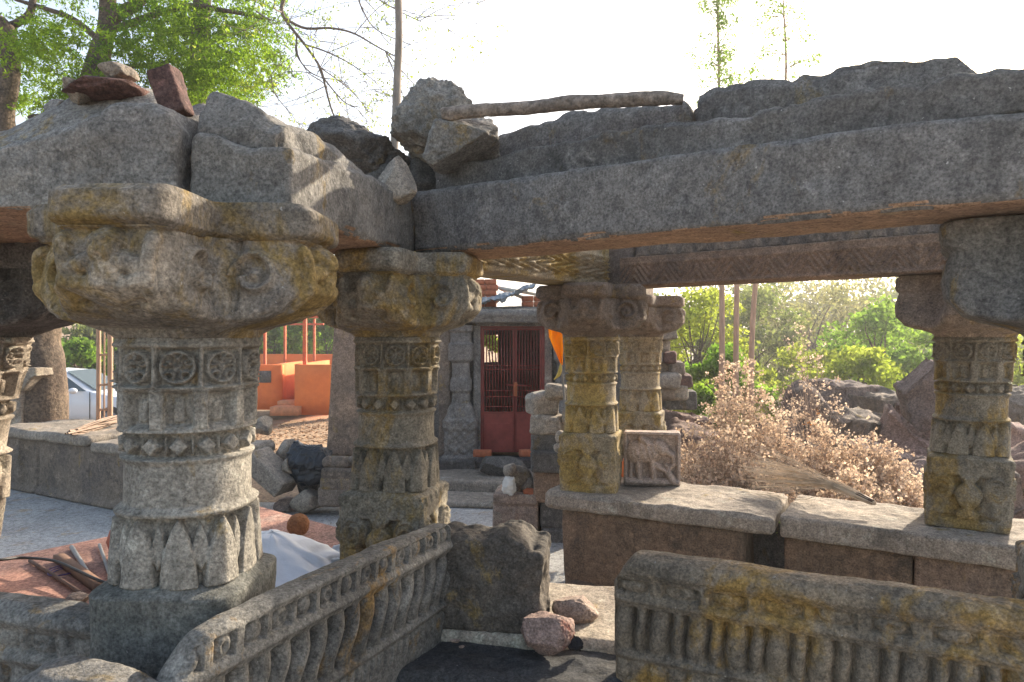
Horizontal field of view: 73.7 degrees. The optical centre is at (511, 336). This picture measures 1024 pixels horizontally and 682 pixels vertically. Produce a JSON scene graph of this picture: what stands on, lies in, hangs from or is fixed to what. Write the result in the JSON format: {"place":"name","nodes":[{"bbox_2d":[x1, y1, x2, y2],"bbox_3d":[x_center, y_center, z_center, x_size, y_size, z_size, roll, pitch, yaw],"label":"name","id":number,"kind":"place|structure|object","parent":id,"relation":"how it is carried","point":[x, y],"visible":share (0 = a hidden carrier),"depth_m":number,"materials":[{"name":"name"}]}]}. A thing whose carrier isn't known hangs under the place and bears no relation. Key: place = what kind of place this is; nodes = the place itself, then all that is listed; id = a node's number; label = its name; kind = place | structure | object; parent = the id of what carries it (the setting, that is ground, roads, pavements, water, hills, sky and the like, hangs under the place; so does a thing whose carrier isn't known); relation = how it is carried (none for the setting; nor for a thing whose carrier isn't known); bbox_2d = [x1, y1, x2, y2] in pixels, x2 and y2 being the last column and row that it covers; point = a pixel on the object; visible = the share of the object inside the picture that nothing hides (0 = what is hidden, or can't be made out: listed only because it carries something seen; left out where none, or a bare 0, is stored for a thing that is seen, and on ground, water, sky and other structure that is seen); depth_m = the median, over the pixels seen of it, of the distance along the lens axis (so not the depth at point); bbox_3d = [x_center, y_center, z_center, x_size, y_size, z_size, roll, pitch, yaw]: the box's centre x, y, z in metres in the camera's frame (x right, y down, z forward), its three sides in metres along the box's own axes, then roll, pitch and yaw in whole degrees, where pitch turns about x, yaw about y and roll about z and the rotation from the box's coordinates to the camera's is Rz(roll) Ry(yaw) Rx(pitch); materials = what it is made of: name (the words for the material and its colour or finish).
{"place":"outdoors","nodes":[
{"label":"outdoors","id":0,"kind":"place"},
{"bbox_2d":[0,489,564,583],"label":"floor","id":1,"kind":"structure","parent":0,"point":[26,515],"depth_m":6.56,"materials":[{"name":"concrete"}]},
{"bbox_2d":[7,437,122,509],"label":"base block","id":2,"kind":"structure","parent":1,"relation":"on","point":[81,474],"depth_m":7.42,"materials":[{"name":"grey stone"}]},
{"bbox_2d":[8,419,122,446],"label":"seat slab","id":3,"kind":"structure","parent":2,"relation":"on","point":[53,431],"depth_m":7.64,"materials":[{"name":"stone"}]},
{"bbox_2d":[10,367,52,423],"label":"broken pillar","id":4,"kind":"structure","parent":3,"relation":"on","point":[33,376],"depth_m":8.93,"materials":[{"name":"beige stone"}]},
{"bbox_2d":[0,507,339,603],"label":"painted seat","id":5,"kind":"object","parent":1,"relation":"on","point":[23,576],"depth_m":3.21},
{"bbox_2d":[0,241,74,536],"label":"stone pillar","id":6,"kind":"structure","parent":5,"relation":"on","point":[26,316],"depth_m":2.66,"materials":[{"name":"stone"}]},
{"bbox_2d":[0,88,205,242],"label":"roof block","id":7,"kind":"structure","parent":6,"relation":"on","point":[146,138],"depth_m":1.95,"materials":[{"name":"stone"}]},
{"bbox_2d":[62,75,149,100],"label":"loose rock","id":8,"kind":"object","parent":7,"relation":"on","point":[97,88],"visible":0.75,"depth_m":2.20,"materials":[{"name":"red stone"}]},
{"bbox_2d":[147,63,193,116],"bbox_3d":[-1.039,-0.741,2.079,0.116,0.164,0.084,0,0,0],"label":"red stone","id":9,"kind":"object","parent":7,"relation":"on","point":[168,85],"visible":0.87,"depth_m":2.04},
{"bbox_2d":[0,592,90,681],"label":"carved balustrade","id":10,"kind":"object","parent":5,"relation":"on","point":[36,632],"visible":0.6,"depth_m":1.90,"materials":[{"name":"grey stone"}]},
{"bbox_2d":[26,183,338,679],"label":"stone pillar","id":11,"kind":"structure","parent":5,"relation":"on","point":[185,299],"depth_m":1.79,"materials":[{"name":"stone"}]},
{"bbox_2d":[261,529,339,586],"bbox_3d":[-0.990,0.971,3.019,0.700,0.185,0.610,0,0,9],"label":"white cloth","id":12,"kind":"object","parent":5,"relation":"on","point":[296,555],"visible":0.46,"depth_m":3.01,"materials":[{"name":"fabric"}]},
{"bbox_2d":[317,247,482,559],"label":"stone pillar","id":13,"kind":"structure","parent":5,"relation":"on","point":[396,312],"depth_m":2.90,"materials":[{"name":"stone"}]},
{"bbox_2d":[190,133,413,253],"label":"roof block","id":14,"kind":"structure","parent":13,"relation":"on","point":[360,209],"depth_m":2.04,"materials":[{"name":"stone"}]},
{"bbox_2d":[197,91,363,173],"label":"roof slab","id":15,"kind":"structure","parent":14,"relation":"on","point":[246,123],"depth_m":2.03,"materials":[{"name":"stone"}]},
{"bbox_2d":[378,155,416,204],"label":"loose rock","id":16,"kind":"object","parent":14,"relation":"on","point":[396,177],"visible":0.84,"depth_m":2.82,"materials":[{"name":"beige stone"}]},
{"bbox_2d":[290,488,319,513],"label":"heap stone","id":17,"kind":"object","parent":1,"relation":"on","point":[304,501],"visible":0.74,"depth_m":6.74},
{"bbox_2d":[297,484,319,492],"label":"heap stone","id":18,"kind":"object","parent":17,"relation":"on","point":[301,489],"visible":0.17,"depth_m":6.95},
{"bbox_2d":[251,447,296,496],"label":"heap stone","id":19,"kind":"object","parent":18,"relation":"on","point":[270,476],"visible":0.81,"depth_m":6.75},
{"bbox_2d":[285,440,332,486],"bbox_3d":[-2.055,1.297,6.957,0.472,0.470,0.358,0,0,0],"label":"black bag","id":20,"kind":"object","parent":18,"relation":"on","point":[305,463],"visible":0.88,"depth_m":6.83,"materials":[{"name":"plastic"}]},
{"bbox_2d":[327,328,360,456],"bbox_3d":[-1.765,0.543,7.556,0.613,2.497,0.553,0,0,9],"label":"tapering post","id":21,"kind":"object","parent":1,"relation":"on","point":[343,416],"visible":0.22,"depth_m":7.40,"materials":[{"name":"stone"}]},
{"bbox_2d":[446,491,493,508],"bbox_3d":[-0.746,1.748,7.347,1.457,0.073,0.506,0,0,8],"label":"shrine step","id":22,"kind":"object","parent":1,"relation":"on","point":[469,499],"visible":0.32,"depth_m":7.19,"materials":[{"name":"stone"}]},
{"bbox_2d":[439,468,532,491],"bbox_3d":[-0.574,1.709,8.173,2.013,0.156,0.962,0,0,3],"label":"shrine step","id":23,"kind":"object","parent":1,"relation":"on","point":[472,480],"visible":0.27,"depth_m":7.75,"materials":[{"name":"stone"}]},
{"bbox_2d":[473,449,525,475],"bbox_3d":[-0.156,1.529,8.165,0.634,0.282,0.481,0,0,0],"label":"threshold","id":24,"kind":"object","parent":23,"relation":"on","point":[492,465],"depth_m":7.99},
{"bbox_2d":[395,641,621,681],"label":"blackened sill","id":25,"kind":"structure","parent":1,"relation":"on","point":[453,662],"depth_m":2.41,"materials":[{"name":"stone"}]},
{"bbox_2d":[520,611,574,655],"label":"loose stone","id":26,"kind":"object","parent":25,"relation":"on","point":[545,633],"visible":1,"depth_m":2.45,"materials":[{"name":"pink stone"}]},
{"bbox_2d":[493,485,541,530],"bbox_3d":[0.051,1.586,6.087,0.407,0.447,0.403,0,0,9],"label":"carved pedestal","id":27,"kind":"object","parent":1,"relation":"on","point":[517,505],"visible":0.47,"depth_m":5.92,"materials":[{"name":"stone"}]},
{"bbox_2d":[502,463,532,495],"bbox_3d":[0.061,1.261,5.995,0.304,0.293,0.330,0,0,0],"label":"broken bull","id":28,"kind":"object","parent":27,"relation":"on","point":[518,478],"visible":0.86,"depth_m":5.95,"materials":[{"name":"stone"}]},
{"bbox_2d":[441,583,615,654],"bbox_3d":[0.296,1.449,2.830,1.462,0.654,0.612,0,0,10],"label":"doorway step","id":29,"kind":"object","parent":1,"relation":"on","point":[597,634],"visible":0.11,"depth_m":2.62,"materials":[{"name":"beige stone"}]},
{"bbox_2d":[442,520,550,633],"bbox_3d":[-0.071,0.950,2.740,0.442,0.411,0.298,0,0,8],"label":"broken carved block","id":30,"kind":"object","parent":29,"relation":"on","point":[499,578],"depth_m":2.61,"materials":[{"name":"stone"}]},
{"bbox_2d":[552,595,598,623],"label":"loose stone","id":31,"kind":"object","parent":29,"relation":"on","point":[579,609],"visible":0.83,"depth_m":2.68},
{"bbox_2d":[433,306,665,469],"bbox_3d":[0.313,0.699,10.234,3.443,2.186,3.714,0,0,0],"label":"shrine","id":32,"kind":"object","parent":1,"relation":"on","point":[480,403],"visible":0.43,"depth_m":8.73,"materials":[{"name":"grey stone"}]},
{"bbox_2d":[618,295,685,453],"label":"stone pillar","id":33,"kind":"structure","parent":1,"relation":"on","point":[640,400],"depth_m":6.03,"materials":[{"name":"brown stone"}]},
{"bbox_2d":[562,510,753,585],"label":"base block","id":34,"kind":"structure","parent":1,"relation":"on","point":[600,549],"depth_m":4.53,"materials":[{"name":"brown stone"}]},
{"bbox_2d":[545,477,787,534],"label":"seat slab","id":35,"kind":"structure","parent":34,"relation":"on","point":[732,508],"depth_m":4.45,"materials":[{"name":"stone"}]},
{"bbox_2d":[536,282,647,493],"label":"stone pillar","id":36,"kind":"structure","parent":35,"relation":"on","point":[590,321],"depth_m":4.66,"materials":[{"name":"brown stone"}]},
{"bbox_2d":[411,201,610,284],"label":"carved lintel","id":37,"kind":"structure","parent":36,"relation":"on","point":[581,266],"depth_m":4.40,"materials":[{"name":"yellow stone"}]},
{"bbox_2d":[366,149,410,178],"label":"loose rock","id":38,"kind":"object","parent":37,"relation":"on","point":[377,172],"visible":0.09,"depth_m":3.26,"materials":[{"name":"stone"}]},
{"bbox_2d":[307,115,410,173],"bbox_3d":[-0.818,-0.879,3.372,0.574,0.371,0.535,0,0,-36],"label":"loose rock","id":39,"kind":"object","parent":38,"relation":"on","point":[364,149],"visible":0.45,"depth_m":3.19,"materials":[{"name":"stone"}]},
{"bbox_2d":[623,430,680,485],"bbox_3d":[1.005,0.877,4.911,0.403,0.388,0.173,0,0,10],"label":"elephant relief","id":40,"kind":"object","parent":35,"relation":"on","point":[652,457],"visible":1,"depth_m":4.87,"materials":[{"name":"grey stone"}]},
{"bbox_2d":[735,446,876,504],"bbox_3d":[1.839,0.911,4.488,0.379,0.307,1.040,0,0,-19],"label":"straw broom","id":41,"kind":"object","parent":35,"relation":"on","point":[799,478],"visible":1,"depth_m":4.45,"materials":[{"name":"plant"}]},
{"bbox_2d":[753,523,784,568],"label":"base block","id":42,"kind":"structure","parent":1,"relation":"on","point":[769,550],"depth_m":4.47,"materials":[{"name":"stone"}]},
{"bbox_2d":[784,537,913,584],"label":"base block","id":43,"kind":"structure","parent":1,"relation":"on","point":[820,558],"depth_m":4.00,"materials":[{"name":"brown stone"}]},
{"bbox_2d":[780,495,1023,570],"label":"seat slab","id":44,"kind":"structure","parent":43,"relation":"on","point":[898,529],"depth_m":3.87,"materials":[{"name":"stone"}]},
{"bbox_2d":[895,274,1018,533],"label":"stone pillar","id":45,"kind":"structure","parent":44,"relation":"on","point":[969,481],"depth_m":3.80,"materials":[{"name":"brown stone"}]},
{"bbox_2d":[620,233,947,288],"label":"carved lintel","id":46,"kind":"structure","parent":45,"relation":"on","point":[894,256],"depth_m":4.31,"materials":[{"name":"stone"}]},
{"bbox_2d":[635,224,941,256],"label":"carved cornice","id":47,"kind":"structure","parent":46,"relation":"on","point":[664,249],"depth_m":4.41,"materials":[{"name":"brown stone"}]},
{"bbox_2d":[913,556,1015,597],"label":"base block","id":48,"kind":"structure","parent":1,"relation":"on","point":[966,577],"depth_m":3.70,"materials":[{"name":"stone"}]},
{"bbox_3d":[-0.615,1.513,2.137,0.717,0.543,1.207,0,0,0],"label":"seat wall","id":49,"kind":"object","parent":1,"relation":"on","visible":0},
{"bbox_2d":[15,656,157,681],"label":"broken block","id":50,"kind":"object","parent":49,"relation":"on","point":[73,669],"depth_m":1.55,"materials":[{"name":"stone"}]},
{"bbox_2d":[156,523,452,681],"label":"carved balustrade","id":51,"kind":"object","parent":49,"relation":"on","point":[373,613],"visible":0.93,"depth_m":2.05,"materials":[{"name":"grey stone"}]},
{"bbox_2d":[0,0,1023,306],"label":"sky","id":52,"kind":"structure","parent":0,"point":[552,48],"materials":[{"name":"white"}]},
{"bbox_2d":[61,293,1011,501],"bbox_3d":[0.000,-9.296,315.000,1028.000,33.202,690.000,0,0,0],"label":"ground","id":53,"kind":"structure","parent":0,"point":[264,495],"depth_m":16.70,"materials":[{"name":"soil"}]},
{"bbox_2d":[62,336,113,378],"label":"leafy tree","id":54,"kind":"object","parent":53,"relation":"on","point":[81,351],"visible":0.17,"depth_m":20.52,"materials":[{"name":"green plant"}]},
{"bbox_2d":[66,368,116,419],"bbox_3d":[-10.694,1.544,16.764,4.100,1.498,1.988,0,0,0],"label":"parked car","id":55,"kind":"object","parent":53,"relation":"on","point":[82,391],"visible":0.31,"depth_m":16.03,"materials":[{"name":"white paint"}]},
{"bbox_2d":[96,329,112,420],"bbox_3d":[-6.565,0.406,11.002,0.267,2.074,0.076,0,0,0],"label":"wooden ladder","id":56,"kind":"object","parent":53,"relation":"on","point":[109,408],"visible":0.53,"depth_m":10.98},
{"bbox_2d":[0,0,318,422],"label":"neem tree","id":57,"kind":"object","parent":53,"relation":"on","point":[46,398],"visible":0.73,"depth_m":9.01,"materials":[{"name":"green plant"}]},
{"bbox_2d":[256,418,327,450],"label":"leaf litter","id":58,"kind":"object","parent":53,"relation":"on","point":[260,436],"visible":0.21,"depth_m":14.64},
{"bbox_2d":[257,316,332,415],"bbox_3d":[-7.354,0.757,22.025,6.096,2.792,7.450,0,0,0],"label":"orange enclosure","id":59,"kind":"object","parent":53,"relation":"on","point":[294,384],"visible":0.64,"depth_m":19.17,"materials":[{"name":"paint"}]},
{"bbox_2d":[278,318,333,353],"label":"leafy tree","id":60,"kind":"object","parent":53,"relation":"on","point":[324,339],"visible":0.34,"depth_m":29.25,"materials":[{"name":"green plant"}]},
{"bbox_2d":[189,0,509,145],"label":"sparse tree","id":61,"kind":"object","parent":53,"relation":"on","point":[288,21],"visible":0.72,"depth_m":8.16,"materials":[{"name":"green plant"}]},
{"bbox_2d":[391,0,402,148],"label":"upright pole","id":62,"kind":"object","parent":53,"relation":"on","point":[396,97],"visible":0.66,"depth_m":3.76,"materials":[{"name":"brown wood"}]},
{"bbox_2d":[675,420,722,482],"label":"dried bush","id":63,"kind":"object","parent":53,"relation":"on","point":[694,446],"visible":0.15,"depth_m":6.26,"materials":[{"name":"beige plant"}]},
{"bbox_2d":[680,439,742,486],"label":"dried bush","id":64,"kind":"object","parent":53,"relation":"on","point":[710,476],"visible":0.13,"depth_m":5.75,"materials":[{"name":"beige plant"}]},
{"bbox_2d":[668,287,768,414],"bbox_3d":[3.829,0.813,14.166,2.769,3.744,2.558,0,0,0],"label":"leafy tree","id":65,"kind":"object","parent":53,"relation":"on","point":[700,320],"visible":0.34,"depth_m":13.94,"materials":[{"name":"green plant"}]},
{"bbox_2d":[681,0,763,424],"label":"tall sapling","id":66,"kind":"object","parent":53,"relation":"on","point":[718,52],"visible":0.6,"depth_m":9.56,"materials":[{"name":"green plant"}]},
{"bbox_2d":[685,342,779,428],"bbox_3d":[3.433,1.106,11.038,1.459,2.065,1.493,0,0,0],"label":"leafy tree","id":67,"kind":"object","parent":53,"relation":"on","point":[697,373],"visible":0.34,"depth_m":10.81,"materials":[{"name":"green plant"}]},
{"bbox_2d":[704,43,772,420],"bbox_3d":[3.237,-0.980,9.949,0.837,6.173,1.106,0,0,0],"label":"tall sapling","id":68,"kind":"object","parent":53,"relation":"on","point":[736,330],"visible":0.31,"depth_m":9.87,"materials":[{"name":"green plant"}]},
{"bbox_2d":[693,412,788,489],"bbox_3d":[1.931,1.270,5.775,0.782,1.257,0.754,0,0,0],"label":"dried bush","id":69,"kind":"object","parent":53,"relation":"on","point":[730,439],"visible":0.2,"depth_m":5.76,"materials":[{"name":"beige plant"}]},
{"bbox_2d":[694,352,798,481],"bbox_3d":[2.171,1.017,6.498,0.974,1.728,0.852,0,0,0],"label":"dried bush","id":70,"kind":"object","parent":53,"relation":"on","point":[728,417],"visible":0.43,"depth_m":6.45,"materials":[{"name":"beige plant"}]},
{"bbox_2d":[697,283,811,425],"bbox_3d":[7.300,1.315,20.961,3.334,6.032,3.438,0,0,-24],"label":"leafy tree","id":71,"kind":"object","parent":53,"relation":"on","point":[774,342],"visible":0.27,"depth_m":20.45,"materials":[{"name":"green plant"}]},
{"bbox_2d":[727,440,813,506],"bbox_3d":[2.129,1.378,5.604,0.772,1.036,0.670,0,0,0],"label":"dried bush","id":72,"kind":"object","parent":53,"relation":"on","point":[742,478],"visible":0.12,"depth_m":5.57,"materials":[{"name":"beige plant"}]},
{"bbox_2d":[735,0,825,441],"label":"tall sapling","id":73,"kind":"object","parent":53,"relation":"on","point":[755,286],"visible":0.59,"depth_m":10.17,"materials":[{"name":"green plant"}]},
{"bbox_2d":[739,400,831,499],"bbox_3d":[2.373,1.221,6.081,0.833,1.322,0.773,0,0,0],"label":"dried bush","id":74,"kind":"object","parent":53,"relation":"on","point":[781,439],"visible":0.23,"depth_m":6.03,"materials":[{"name":"beige plant"}]},
{"bbox_2d":[754,342,840,421],"bbox_3d":[6.183,1.578,15.051,2.250,2.905,2.272,0,0,0],"label":"leafy tree","id":75,"kind":"object","parent":53,"relation":"on","point":[771,375],"visible":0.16,"depth_m":14.85,"materials":[{"name":"green plant"}]},
{"bbox_2d":[768,318,854,470],"bbox_3d":[3.206,0.841,7.465,1.023,2.080,1.043,0,0,0],"label":"dried bush","id":76,"kind":"object","parent":53,"relation":"on","point":[800,417],"visible":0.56,"depth_m":7.40,"materials":[{"name":"beige plant"}]},
{"bbox_2d":[739,280,890,377],"bbox_3d":[11.673,1.137,26.112,5.867,7.030,5.940,0,0,43],"label":"leafy tree","id":77,"kind":"object","parent":53,"relation":"on","point":[842,300],"visible":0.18,"depth_m":26.00,"materials":[{"name":"green plant"}]},
{"bbox_2d":[785,415,879,498],"bbox_3d":[2.833,1.294,6.275,0.816,1.205,0.834,0,0,0],"label":"dried bush","id":78,"kind":"object","parent":53,"relation":"on","point":[824,447],"visible":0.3,"depth_m":6.14,"materials":[{"name":"beige plant"}]},
{"bbox_2d":[758,277,923,371],"bbox_3d":[19.787,0.840,40.364,9.465,9.798,11.543,0,0,-22],"label":"leafy tree","id":79,"kind":"object","parent":53,"relation":"on","point":[872,286],"visible":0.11,"depth_m":38.84,"materials":[{"name":"green plant"}]},
{"bbox_2d":[796,344,912,391],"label":"leafy tree","id":80,"kind":"object","parent":53,"relation":"on","point":[873,367],"visible":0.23,"depth_m":12.24,"materials":[{"name":"green plant"}]},
{"bbox_2d":[815,453,906,504],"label":"dried bush","id":81,"kind":"object","parent":53,"relation":"on","point":[855,474],"visible":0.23,"depth_m":5.30,"materials":[{"name":"beige plant"}]},
{"bbox_2d":[822,416,900,501],"bbox_3d":[3.078,1.293,5.999,0.741,1.177,0.675,0,0,-27],"label":"dried bush","id":82,"kind":"object","parent":53,"relation":"on","point":[865,451],"visible":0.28,"depth_m":5.95,"materials":[{"name":"beige plant"}]},
{"bbox_2d":[816,293,931,384],"bbox_3d":[9.107,1.212,17.225,3.299,4.555,3.035,0,0,-30],"label":"leafy tree","id":83,"kind":"object","parent":53,"relation":"on","point":[878,324],"visible":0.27,"depth_m":16.74,"materials":[{"name":"green plant"}]},
{"bbox_2d":[860,427,923,504],"bbox_3d":[3.252,1.341,5.906,0.763,1.086,0.707,0,0,0],"label":"dried bush","id":84,"kind":"object","parent":53,"relation":"on","point":[898,450],"visible":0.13,"depth_m":5.85,"materials":[{"name":"beige plant"}]},
{"bbox_2d":[872,454,923,507],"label":"dried bush","id":85,"kind":"object","parent":53,"relation":"on","point":[911,499],"visible":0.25,"depth_m":5.55,"materials":[{"name":"beige plant"}]},
{"bbox_2d":[876,330,933,390],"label":"leafy tree","id":86,"kind":"object","parent":53,"relation":"on","point":[908,358],"visible":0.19,"depth_m":14.80,"materials":[{"name":"green plant"}]},
{"bbox_2d":[530,450,559,472],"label":"pedestal block","id":87,"kind":"structure","parent":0,"point":[543,461],"depth_m":5.79,"materials":[{"name":"stone"}]},
{"bbox_2d":[530,430,563,451],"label":"stacked stone","id":88,"kind":"object","parent":87,"relation":"on","point":[543,442],"visible":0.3,"depth_m":5.89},
{"bbox_2d":[529,413,563,435],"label":"stacked stone","id":89,"kind":"object","parent":88,"relation":"on","point":[542,424],"visible":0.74,"depth_m":5.87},
{"bbox_2d":[525,390,559,414],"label":"stacked stone","id":90,"kind":"object","parent":89,"relation":"on","point":[537,402],"visible":0.81,"depth_m":5.93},
{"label":"rubble chips","id":91,"kind":"object","parent":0,"visible":0},
{"bbox_2d":[774,379,833,428],"bbox_3d":[3.777,1.009,8.616,0.826,0.916,0.650,0,0,-14],"label":"rubble rock","id":92,"kind":"object","parent":91,"relation":"on","point":[795,384],"visible":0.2,"depth_m":8.39,"materials":[{"name":"grey stone"}]},
{"bbox_2d":[822,406,882,443],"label":"rubble rock","id":93,"kind":"object","parent":91,"relation":"on","point":[856,421],"visible":0.36,"depth_m":7.90,"materials":[{"name":"grey stone"}]},
{"bbox_2d":[835,386,898,412],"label":"rubble rock","id":94,"kind":"object","parent":91,"relation":"on","point":[877,401],"visible":0.31,"depth_m":8.87,"materials":[{"name":"grey stone"}]},
{"bbox_2d":[803,378,880,411],"bbox_3d":[4.565,0.933,9.521,1.050,0.716,0.835,0,0,-32],"label":"rubble rock","id":95,"kind":"object","parent":94,"relation":"on","point":[850,386],"visible":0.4,"depth_m":9.22,"materials":[{"name":"grey stone"}]},
{"bbox_2d":[876,404,929,456],"bbox_3d":[4.375,1.151,7.609,0.700,0.759,0.595,0,0,26],"label":"rubble rock","id":96,"kind":"object","parent":91,"relation":"on","point":[898,429],"visible":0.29,"depth_m":7.45,"materials":[{"name":"stone"}]},
{"bbox_2d":[893,357,937,431],"bbox_3d":[4.826,0.688,7.997,0.595,0.871,0.383,0,0,18],"label":"rubble rock","id":97,"kind":"object","parent":91,"relation":"on","point":[915,390],"visible":0.63,"depth_m":7.88,"materials":[{"name":"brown stone"}]},
{"bbox_3d":[1.250,1.539,2.015,1.769,0.493,0.921,0,0,0],"label":"seat wall","id":98,"kind":"object","parent":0,"visible":0},
{"bbox_2d":[614,550,1023,681],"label":"carved balustrade","id":99,"kind":"object","parent":98,"relation":"on","point":[682,618],"visible":0.99,"depth_m":2.07,"materials":[{"name":"stone"}]},
{"bbox_2d":[939,214,1023,599],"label":"stone pillar","id":100,"kind":"structure","parent":98,"relation":"on","point":[982,280],"depth_m":2.02,"materials":[{"name":"stone"}]},
{"bbox_2d":[411,112,1023,259],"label":"roof beam","id":101,"kind":"structure","parent":100,"relation":"on","point":[941,171],"depth_m":2.23,"materials":[{"name":"grey stone"}]},
{"bbox_2d":[435,68,1023,188],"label":"roof slab","id":102,"kind":"structure","parent":101,"relation":"on","point":[997,91],"depth_m":2.25,"materials":[{"name":"grey stone"}]},
{"bbox_2d":[390,77,483,163],"bbox_3d":[-0.317,-0.993,3.285,0.459,0.422,0.491,0,0,17],"label":"loose rock","id":103,"kind":"object","parent":102,"relation":"on","point":[417,112],"visible":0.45,"depth_m":3.10,"materials":[{"name":"stone"}]},
{"bbox_2d":[422,118,500,173],"bbox_3d":[-0.219,-0.846,3.020,0.335,0.254,0.350,0,0,0],"label":"loose rock","id":104,"kind":"object","parent":102,"relation":"on","point":[453,146],"visible":0.98,"depth_m":2.91,"materials":[{"name":"stone"}]},
{"bbox_2d":[440,90,683,120],"bbox_3d":[0.195,-0.950,2.812,1.000,0.080,0.072,0,0,9],"label":"lying log","id":105,"kind":"object","parent":104,"relation":"on","point":[573,102],"visible":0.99,"depth_m":2.78,"materials":[{"name":"brown wood"}]},
{"bbox_2d":[499,100,694,156],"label":"roof slab","id":106,"kind":"structure","parent":102,"relation":"on","point":[572,126],"depth_m":3.10,"materials":[{"name":"stone"}]},
{"bbox_2d":[694,57,976,121],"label":"roof slab","id":107,"kind":"structure","parent":102,"relation":"on","point":[750,98],"depth_m":2.56,"materials":[{"name":"stone"}]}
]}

